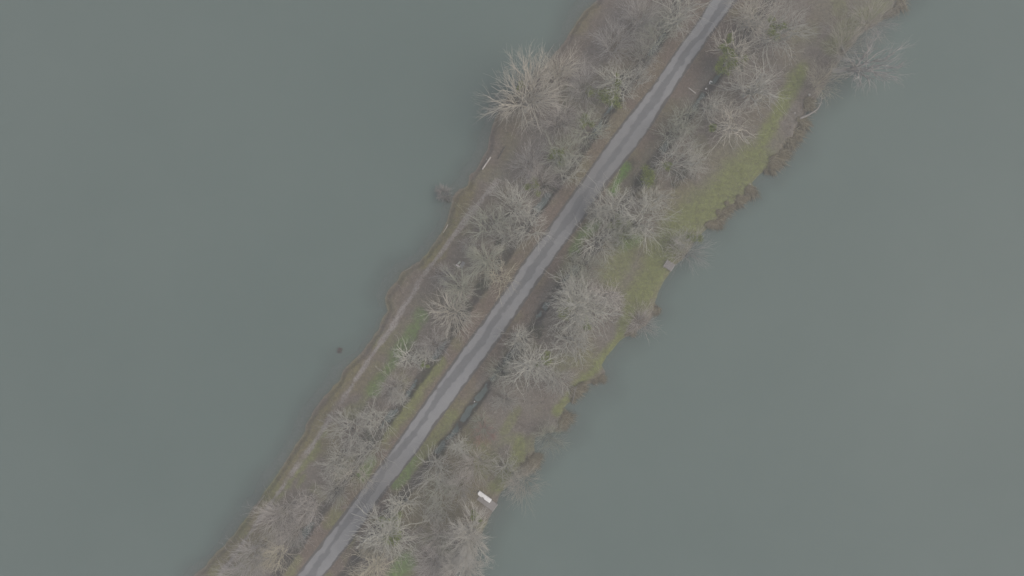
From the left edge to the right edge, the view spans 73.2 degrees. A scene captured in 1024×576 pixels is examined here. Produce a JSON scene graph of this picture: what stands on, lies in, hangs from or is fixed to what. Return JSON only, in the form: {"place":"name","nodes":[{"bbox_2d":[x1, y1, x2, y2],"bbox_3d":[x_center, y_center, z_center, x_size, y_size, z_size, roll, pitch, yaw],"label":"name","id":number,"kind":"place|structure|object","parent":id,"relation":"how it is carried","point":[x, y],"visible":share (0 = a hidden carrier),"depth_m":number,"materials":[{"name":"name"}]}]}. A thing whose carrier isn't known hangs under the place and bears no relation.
{"place":"outdoors","nodes":[
{"label":"outdoors","id":0,"kind":"place"},
{"bbox_2d":[293,30,665,546],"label":"ditch water","id":1,"kind":"structure","parent":0,"point":[539,206],"depth_m":115.53,"materials":[{"name":"liquid"}]},
{"bbox_2d":[0,0,1023,575],"bbox_3d":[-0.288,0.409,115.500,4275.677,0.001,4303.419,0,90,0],"label":"lake water","id":2,"kind":"structure","parent":0,"point":[222,222],"depth_m":115.50,"materials":[{"name":"liquid"}]},
{"bbox_2d":[435,184,454,202],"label":"water shrub","id":3,"kind":"object","parent":2,"relation":"in","point":[444,196],"visible":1,"depth_m":114.47,"materials":[{"name":"grey plant"}]},
{"bbox_2d":[296,0,737,575],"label":"road","id":4,"kind":"structure","parent":0,"point":[536,262],"depth_m":114.92,"materials":[{"name":"asphalt"}]},
{"bbox_2d":[194,0,904,575],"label":"ground","id":5,"kind":"structure","parent":0,"point":[642,152],"depth_m":114.98,"materials":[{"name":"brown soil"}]},
{"bbox_2d":[202,553,250,575],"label":"brush shrub","id":6,"kind":"object","parent":5,"relation":"on","point":[231,572],"visible":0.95,"depth_m":112.21,"materials":[{"name":"grey plant"}]},
{"bbox_2d":[218,535,280,575],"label":"brush shrub","id":7,"kind":"object","parent":5,"relation":"on","point":[249,552],"visible":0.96,"depth_m":110.95,"materials":[{"name":"grey plant"}]},
{"bbox_2d":[249,534,301,574],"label":"twiggy tree","id":8,"kind":"object","parent":5,"relation":"on","point":[276,551],"visible":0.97,"depth_m":111.79,"materials":[{"name":"grey plant"}]},
{"bbox_2d":[246,490,305,552],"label":"brush shrub","id":9,"kind":"object","parent":5,"relation":"on","point":[273,509],"visible":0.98,"depth_m":110.95,"materials":[{"name":"grey plant"}]},
{"bbox_2d":[270,502,324,562],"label":"brush shrub","id":10,"kind":"object","parent":5,"relation":"on","point":[294,538],"visible":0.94,"depth_m":111.83,"materials":[{"name":"grey plant"}]},
{"bbox_2d":[288,475,331,536],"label":"twiggy tree","id":11,"kind":"object","parent":5,"relation":"on","point":[311,513],"visible":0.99,"depth_m":111.45,"materials":[{"name":"grey plant"}]},
{"bbox_2d":[311,437,357,488],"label":"twiggy tree","id":12,"kind":"object","parent":5,"relation":"on","point":[328,465],"visible":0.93,"depth_m":111.49,"materials":[{"name":"grey plant"}]},
{"bbox_2d":[310,474,358,512],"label":"brush shrub","id":13,"kind":"object","parent":5,"relation":"on","point":[333,494],"visible":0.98,"depth_m":112.39,"materials":[{"name":"grey plant"}]},
{"bbox_2d":[309,399,373,467],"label":"twiggy tree","id":14,"kind":"object","parent":5,"relation":"on","point":[349,434],"visible":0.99,"depth_m":110.20,"materials":[{"name":"grey plant"}]},
{"bbox_2d":[328,451,379,497],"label":"twiggy tree","id":15,"kind":"object","parent":5,"relation":"on","point":[359,471],"visible":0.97,"depth_m":111.42,"materials":[{"name":"beige plant"}]},
{"bbox_2d":[355,535,379,560],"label":"broom tree","id":16,"kind":"object","parent":5,"relation":"on","point":[366,554],"visible":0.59,"depth_m":112.42,"materials":[{"name":"grey plant"}]},
{"bbox_2d":[343,423,394,474],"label":"twiggy tree","id":17,"kind":"object","parent":5,"relation":"on","point":[369,455],"visible":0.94,"depth_m":111.65,"materials":[{"name":"grey plant"}]},
{"bbox_2d":[339,538,406,575],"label":"gnarled tree","id":18,"kind":"object","parent":5,"relation":"on","point":[376,568],"visible":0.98,"depth_m":110.38,"materials":[{"name":"grey plant"}]},
{"bbox_2d":[351,389,398,438],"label":"twiggy tree","id":19,"kind":"object","parent":5,"relation":"on","point":[374,422],"visible":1,"depth_m":111.42,"materials":[{"name":"white plant"}]},
{"bbox_2d":[345,494,430,569],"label":"gnarled tree","id":20,"kind":"object","parent":5,"relation":"on","point":[387,541],"visible":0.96,"depth_m":109.06,"materials":[{"name":"white plant"}]},
{"bbox_2d":[375,364,414,409],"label":"brush shrub","id":21,"kind":"object","parent":5,"relation":"on","point":[403,387],"visible":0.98,"depth_m":112.05,"materials":[{"name":"grey plant"}]},
{"bbox_2d":[383,379,412,411],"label":"gnarled tree","id":22,"kind":"object","parent":5,"relation":"on","point":[400,398],"visible":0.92,"depth_m":112.20,"materials":[{"name":"white plant"}]},
{"bbox_2d":[377,479,425,539],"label":"gnarled tree","id":23,"kind":"object","parent":5,"relation":"on","point":[406,501],"visible":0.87,"depth_m":111.09,"materials":[{"name":"white plant"}]},
{"bbox_2d":[389,334,428,371],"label":"gnarled tree","id":24,"kind":"object","parent":5,"relation":"on","point":[408,358],"visible":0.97,"depth_m":112.28,"materials":[{"name":"white plant"}]},
{"bbox_2d":[410,344,439,369],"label":"gnarled tree","id":25,"kind":"object","parent":5,"relation":"on","point":[423,363],"visible":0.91,"depth_m":112.62,"materials":[{"name":"white plant"}]},
{"bbox_2d":[407,319,453,363],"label":"brush shrub","id":26,"kind":"object","parent":5,"relation":"on","point":[432,348],"visible":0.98,"depth_m":112.05,"materials":[{"name":"grey plant"}]},
{"bbox_2d":[398,438,466,503],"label":"twiggy tree","id":27,"kind":"object","parent":5,"relation":"on","point":[436,461],"visible":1,"depth_m":110.75,"materials":[{"name":"grey plant"}]},
{"bbox_2d":[410,535,456,575],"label":"brush shrub","id":28,"kind":"object","parent":5,"relation":"on","point":[427,563],"visible":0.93,"depth_m":111.72,"materials":[{"name":"grey plant"}]},
{"bbox_2d":[412,489,458,531],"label":"twiggy tree","id":29,"kind":"object","parent":5,"relation":"on","point":[433,515],"visible":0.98,"depth_m":111.65,"materials":[{"name":"grey plant"}]},
{"bbox_2d":[409,515,466,567],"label":"brush shrub","id":30,"kind":"object","parent":5,"relation":"on","point":[434,540],"visible":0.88,"depth_m":111.58,"materials":[{"name":"grey plant"}]},
{"bbox_2d":[419,465,460,518],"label":"twiggy tree","id":31,"kind":"object","parent":5,"relation":"on","point":[437,496],"visible":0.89,"depth_m":111.78,"materials":[{"name":"grey plant"}]},
{"bbox_2d":[418,280,484,346],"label":"bare tree","id":32,"kind":"object","parent":5,"relation":"on","point":[457,322],"visible":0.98,"depth_m":108.63,"materials":[{"name":"beige plant"}]},
{"bbox_2d":[438,466,476,512],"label":"brush shrub","id":33,"kind":"object","parent":5,"relation":"on","point":[456,484],"visible":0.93,"depth_m":112.11,"materials":[{"name":"grey plant"}]},
{"bbox_2d":[442,428,474,463],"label":"gnarled tree","id":34,"kind":"object","parent":5,"relation":"on","point":[462,450],"visible":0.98,"depth_m":111.83,"materials":[{"name":"white plant"}]},
{"bbox_2d":[436,262,485,315],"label":"bare tree","id":35,"kind":"object","parent":5,"relation":"on","point":[463,282],"visible":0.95,"depth_m":109.60,"materials":[{"name":"grey plant"}]},
{"bbox_2d":[437,542,490,575],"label":"bare tree","id":36,"kind":"object","parent":5,"relation":"on","point":[465,573],"visible":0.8,"depth_m":110.35,"materials":[{"name":"beige plant"}]},
{"bbox_2d":[432,499,497,575],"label":"bare tree","id":37,"kind":"object","parent":5,"relation":"on","point":[466,547],"visible":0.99,"depth_m":108.79,"materials":[{"name":"beige plant"}]},
{"bbox_2d":[446,441,504,499],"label":"brush shrub","id":38,"kind":"object","parent":5,"relation":"on","point":[471,469],"visible":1,"depth_m":111.36,"materials":[{"name":"grey plant"}]},
{"bbox_2d":[461,237,508,291],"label":"bare tree","id":39,"kind":"object","parent":5,"relation":"on","point":[481,259],"visible":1,"depth_m":109.15,"materials":[{"name":"grey plant"}]},
{"bbox_2d":[477,496,497,511],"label":"jetty","id":40,"kind":"object","parent":5,"relation":"on","point":[492,507],"visible":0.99,"depth_m":114.80,"materials":[{"name":"wood"}]},
{"bbox_2d":[461,197,516,251],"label":"twiggy tree","id":41,"kind":"object","parent":5,"relation":"on","point":[483,220],"visible":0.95,"depth_m":111.01,"materials":[{"name":"grey plant"}]},
{"bbox_2d":[478,352,518,392],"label":"brush shrub","id":42,"kind":"object","parent":5,"relation":"on","point":[498,373],"visible":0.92,"depth_m":112.25,"materials":[{"name":"grey plant"}]},
{"bbox_2d":[476,248,522,308],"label":"twiggy tree","id":43,"kind":"object","parent":5,"relation":"on","point":[500,275],"visible":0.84,"depth_m":111.42,"materials":[{"name":"grey plant"}]},
{"bbox_2d":[480,211,528,257],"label":"twiggy tree","id":44,"kind":"object","parent":5,"relation":"on","point":[504,236],"visible":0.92,"depth_m":111.52,"materials":[{"name":"grey plant"}]},
{"bbox_2d":[487,444,528,495],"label":"twiggy tree","id":45,"kind":"object","parent":5,"relation":"on","point":[511,471],"visible":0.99,"depth_m":111.83,"materials":[{"name":"grey plant"}]},
{"bbox_2d":[483,168,546,230],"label":"twiggy tree","id":46,"kind":"object","parent":5,"relation":"on","point":[513,203],"visible":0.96,"depth_m":110.29,"materials":[{"name":"white plant"}]},
{"bbox_2d":[495,314,538,358],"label":"gnarled tree","id":47,"kind":"object","parent":5,"relation":"on","point":[520,336],"visible":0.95,"depth_m":111.52,"materials":[{"name":"white plant"}]},
{"bbox_2d":[496,456,548,513],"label":"brush shrub","id":48,"kind":"object","parent":5,"relation":"on","point":[521,487],"visible":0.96,"depth_m":112.17,"materials":[{"name":"beige plant"}]},
{"bbox_2d":[475,38,580,142],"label":"bare tree","id":49,"kind":"object","parent":5,"relation":"on","point":[520,88],"visible":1,"depth_m":105.97,"materials":[{"name":"beige plant"}]},
{"bbox_2d":[505,136,551,183],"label":"brush shrub","id":50,"kind":"object","parent":5,"relation":"on","point":[526,161],"visible":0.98,"depth_m":111.93,"materials":[{"name":"grey plant"}]},
{"bbox_2d":[489,337,569,400],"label":"gnarled tree","id":51,"kind":"object","parent":5,"relation":"on","point":[530,364],"visible":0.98,"depth_m":109.46,"materials":[{"name":"white plant"}]},
{"bbox_2d":[508,197,553,253],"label":"twiggy tree","id":52,"kind":"object","parent":5,"relation":"on","point":[529,234],"visible":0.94,"depth_m":111.54,"materials":[{"name":"white plant"}]},
{"bbox_2d":[525,453,542,475],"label":"sedge tussock","id":53,"kind":"object","parent":5,"relation":"on","point":[530,459],"visible":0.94,"depth_m":114.71,"materials":[{"name":"plant"}]},
{"bbox_2d":[513,158,568,204],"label":"brush shrub","id":54,"kind":"object","parent":5,"relation":"on","point":[536,185],"visible":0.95,"depth_m":112.26,"materials":[{"name":"grey plant"}]},
{"bbox_2d":[202,0,886,575],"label":"fallen leaves","id":55,"kind":"object","parent":5,"relation":"on","point":[546,270],"visible":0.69,"depth_m":114.93,"materials":[{"name":"brown plant"}]},
{"bbox_2d":[530,416,573,459],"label":"brush shrub","id":56,"kind":"object","parent":5,"relation":"on","point":[551,437],"visible":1,"depth_m":112.43,"materials":[{"name":"grey plant"}]},
{"bbox_2d":[524,41,586,97],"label":"bare tree","id":57,"kind":"object","parent":5,"relation":"on","point":[567,72],"visible":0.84,"depth_m":108.54,"materials":[{"name":"beige plant"}]},
{"bbox_2d":[528,93,584,143],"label":"brush shrub","id":58,"kind":"object","parent":5,"relation":"on","point":[554,121],"visible":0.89,"depth_m":111.11,"materials":[{"name":"grey plant"}]},
{"bbox_2d":[539,353,578,397],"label":"twiggy tree","id":59,"kind":"object","parent":5,"relation":"on","point":[555,381],"visible":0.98,"depth_m":111.54,"materials":[{"name":"grey plant"}]},
{"bbox_2d":[537,125,594,176],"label":"twiggy tree","id":60,"kind":"object","parent":5,"relation":"on","point":[558,152],"visible":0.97,"depth_m":110.95,"materials":[{"name":"grey plant"}]},
{"bbox_2d":[546,148,589,189],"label":"twiggy tree","id":61,"kind":"object","parent":5,"relation":"on","point":[565,172],"visible":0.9,"depth_m":112.09,"materials":[{"name":"white plant"}]},
{"bbox_2d":[560,410,577,424],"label":"sedge tussock","id":62,"kind":"object","parent":5,"relation":"on","point":[568,417],"visible":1,"depth_m":114.77,"materials":[{"name":"plant"}]},
{"bbox_2d":[537,306,604,368],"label":"gnarled tree","id":63,"kind":"object","parent":5,"relation":"on","point":[570,340],"visible":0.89,"depth_m":110.50,"materials":[{"name":"grey plant"}]},
{"bbox_2d":[553,258,595,295],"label":"twiggy tree","id":64,"kind":"object","parent":5,"relation":"on","point":[570,267],"visible":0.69,"depth_m":111.89,"materials":[{"name":"grey plant"}]},
{"bbox_2d":[541,264,623,347],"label":"gnarled tree","id":65,"kind":"object","parent":5,"relation":"on","point":[571,305],"visible":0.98,"depth_m":108.73,"materials":[{"name":"white plant"}]},
{"bbox_2d":[561,56,611,110],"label":"brush shrub","id":66,"kind":"object","parent":5,"relation":"on","point":[581,82],"visible":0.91,"depth_m":111.33,"materials":[{"name":"grey plant"}]},
{"bbox_2d":[558,97,615,154],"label":"twiggy tree","id":67,"kind":"object","parent":5,"relation":"on","point":[585,121],"visible":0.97,"depth_m":111.84,"materials":[{"name":"grey plant"}]},
{"bbox_2d":[562,249,611,292],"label":"brush shrub","id":68,"kind":"object","parent":5,"relation":"on","point":[585,272],"visible":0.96,"depth_m":111.97,"materials":[{"name":"grey plant"}]},
{"bbox_2d":[554,215,624,269],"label":"twiggy tree","id":69,"kind":"object","parent":5,"relation":"on","point":[599,237],"visible":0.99,"depth_m":111.23,"materials":[{"name":"white plant"}]},
{"bbox_2d":[580,194,621,230],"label":"gnarled tree","id":70,"kind":"object","parent":5,"relation":"on","point":[599,218],"visible":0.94,"depth_m":111.44,"materials":[{"name":"white plant"}]},
{"bbox_2d":[578,277,627,318],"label":"gnarled tree","id":71,"kind":"object","parent":5,"relation":"on","point":[605,295],"visible":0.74,"depth_m":110.80,"materials":[{"name":"grey plant"}]},
{"bbox_2d":[585,56,639,112],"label":"gnarled tree","id":72,"kind":"object","parent":5,"relation":"on","point":[608,97],"visible":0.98,"depth_m":110.74,"materials":[{"name":"white plant"}]},
{"bbox_2d":[583,172,644,229],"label":"gnarled tree","id":73,"kind":"object","parent":5,"relation":"on","point":[612,202],"visible":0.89,"depth_m":110.20,"materials":[{"name":"white plant"}]},
{"bbox_2d":[580,14,649,66],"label":"brush shrub","id":74,"kind":"object","parent":5,"relation":"on","point":[620,45],"visible":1,"depth_m":111.59,"materials":[{"name":"grey plant"}]},
{"bbox_2d":[605,206,644,254],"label":"twiggy tree","id":75,"kind":"object","parent":5,"relation":"on","point":[617,222],"visible":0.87,"depth_m":111.89,"materials":[{"name":"grey plant"}]},
{"bbox_2d":[613,61,656,99],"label":"twiggy tree","id":76,"kind":"object","parent":5,"relation":"on","point":[639,77],"visible":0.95,"depth_m":111.97,"materials":[{"name":"grey plant"}]},
{"bbox_2d":[613,25,662,76],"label":"brush shrub","id":77,"kind":"object","parent":5,"relation":"on","point":[641,48],"visible":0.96,"depth_m":111.89,"materials":[{"name":"grey plant"}]},
{"bbox_2d":[620,300,664,340],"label":"brush shrub","id":78,"kind":"object","parent":5,"relation":"on","point":[642,316],"visible":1,"depth_m":112.77,"materials":[{"name":"grey plant"}]},
{"bbox_2d":[627,158,660,189],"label":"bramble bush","id":79,"kind":"object","parent":5,"relation":"on","point":[641,176],"visible":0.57,"depth_m":114.28,"materials":[{"name":"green plant"}]},
{"bbox_2d":[617,0,671,46],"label":"brush shrub","id":80,"kind":"object","parent":5,"relation":"on","point":[635,18],"visible":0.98,"depth_m":111.24,"materials":[{"name":"grey plant"}]},
{"bbox_2d":[607,174,682,257],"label":"twiggy tree","id":81,"kind":"object","parent":5,"relation":"on","point":[641,227],"visible":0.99,"depth_m":109.73,"materials":[{"name":"white plant"}]},
{"bbox_2d":[621,4,689,68],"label":"twiggy tree","id":82,"kind":"object","parent":5,"relation":"on","point":[658,35],"visible":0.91,"depth_m":111.41,"materials":[{"name":"grey plant"}]},
{"bbox_2d":[629,178,681,222],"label":"twiggy tree","id":83,"kind":"object","parent":5,"relation":"on","point":[661,196],"visible":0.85,"depth_m":111.49,"materials":[{"name":"white plant"}]},
{"bbox_2d":[649,114,696,151],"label":"twiggy tree","id":84,"kind":"object","parent":5,"relation":"on","point":[674,131],"visible":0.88,"depth_m":112.14,"materials":[{"name":"grey plant"}]},
{"bbox_2d":[660,224,691,254],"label":"twiggy tree","id":85,"kind":"object","parent":5,"relation":"on","point":[682,238],"visible":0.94,"depth_m":112.67,"materials":[{"name":"white plant"}]},
{"bbox_2d":[643,0,713,49],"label":"twiggy tree","id":86,"kind":"object","parent":5,"relation":"on","point":[684,18],"visible":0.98,"depth_m":110.43,"materials":[{"name":"white plant"}]},
{"bbox_2d":[640,113,719,190],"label":"twiggy tree","id":87,"kind":"object","parent":5,"relation":"on","point":[649,176],"visible":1,"depth_m":110.49,"materials":[{"name":"grey plant"}]},
{"bbox_2d":[663,97,701,145],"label":"twiggy tree","id":88,"kind":"object","parent":5,"relation":"on","point":[687,112],"visible":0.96,"depth_m":112.42,"materials":[{"name":"grey plant"}]},
{"bbox_2d":[657,222,716,272],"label":"brush shrub","id":89,"kind":"object","parent":5,"relation":"on","point":[699,237],"visible":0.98,"depth_m":112.41,"materials":[{"name":"grey plant"}]},
{"bbox_2d":[679,140,709,179],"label":"twiggy tree","id":90,"kind":"object","parent":5,"relation":"on","point":[703,158],"visible":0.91,"depth_m":112.29,"materials":[{"name":"white plant"}]},
{"bbox_2d":[698,90,726,124],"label":"gnarled tree","id":91,"kind":"object","parent":5,"relation":"on","point":[707,108],"visible":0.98,"depth_m":112.04,"materials":[{"name":"white plant"}]},
{"bbox_2d":[700,99,765,161],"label":"gnarled tree","id":92,"kind":"object","parent":5,"relation":"on","point":[726,126],"visible":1,"depth_m":109.62,"materials":[{"name":"beige plant"}]},
{"bbox_2d":[705,20,780,85],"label":"gnarled tree","id":93,"kind":"object","parent":5,"relation":"on","point":[730,58],"visible":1,"depth_m":110.15,"materials":[{"name":"beige plant"}]},
{"bbox_2d":[707,47,797,118],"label":"gnarled tree","id":94,"kind":"object","parent":5,"relation":"on","point":[759,90],"visible":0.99,"depth_m":110.24,"materials":[{"name":"grey plant"}]},
{"bbox_2d":[721,0,788,46],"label":"gnarled tree","id":95,"kind":"object","parent":5,"relation":"on","point":[747,24],"visible":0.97,"depth_m":109.42,"materials":[{"name":"beige plant"}]},
{"bbox_2d":[766,160,784,176],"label":"sedge tussock","id":96,"kind":"object","parent":5,"relation":"on","point":[772,165],"visible":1,"depth_m":114.78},
{"bbox_2d":[743,0,829,74],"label":"twiggy tree","id":97,"kind":"object","parent":5,"relation":"on","point":[782,26],"visible":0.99,"depth_m":109.71,"materials":[{"name":"grey plant"}]},
{"bbox_2d":[783,136,801,153],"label":"sedge tussock","id":98,"kind":"object","parent":5,"relation":"on","point":[790,142],"visible":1,"depth_m":114.89,"materials":[{"name":"plant"}]},
{"bbox_2d":[792,127,808,141],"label":"sedge tussock","id":99,"kind":"object","parent":5,"relation":"on","point":[798,133],"visible":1,"depth_m":115.19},
{"bbox_2d":[797,116,812,132],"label":"sedge tussock","id":100,"kind":"object","parent":5,"relation":"on","point":[804,123],"visible":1,"depth_m":115.22,"materials":[{"name":"plant"}]},
{"bbox_2d":[803,96,819,115],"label":"sedge tussock","id":101,"kind":"object","parent":5,"relation":"on","point":[808,105],"visible":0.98,"depth_m":114.79,"materials":[{"name":"plant"}]},
{"bbox_2d":[799,51,850,106],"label":"brush shrub","id":102,"kind":"object","parent":5,"relation":"on","point":[820,81],"visible":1,"depth_m":111.31,"materials":[{"name":"grey plant"}]},
{"bbox_2d":[821,8,880,75],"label":"brush shrub","id":103,"kind":"object","parent":5,"relation":"on","point":[852,38],"visible":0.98,"depth_m":111.10,"materials":[{"name":"beige plant"}]},
{"bbox_2d":[821,30,917,96],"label":"bare tree","id":104,"kind":"object","parent":5,"relation":"on","point":[855,69],"visible":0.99,"depth_m":110.57,"materials":[{"name":"grey plant"}]},
{"bbox_2d":[840,0,902,50],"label":"brush shrub","id":105,"kind":"object","parent":5,"relation":"on","point":[875,24],"visible":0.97,"depth_m":111.16,"materials":[{"name":"grey plant"}]},
{"bbox_2d":[890,0,910,15],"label":"sedge tussock","id":106,"kind":"object","parent":5,"relation":"on","point":[903,7],"visible":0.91,"depth_m":114.78,"materials":[{"name":"plant"}]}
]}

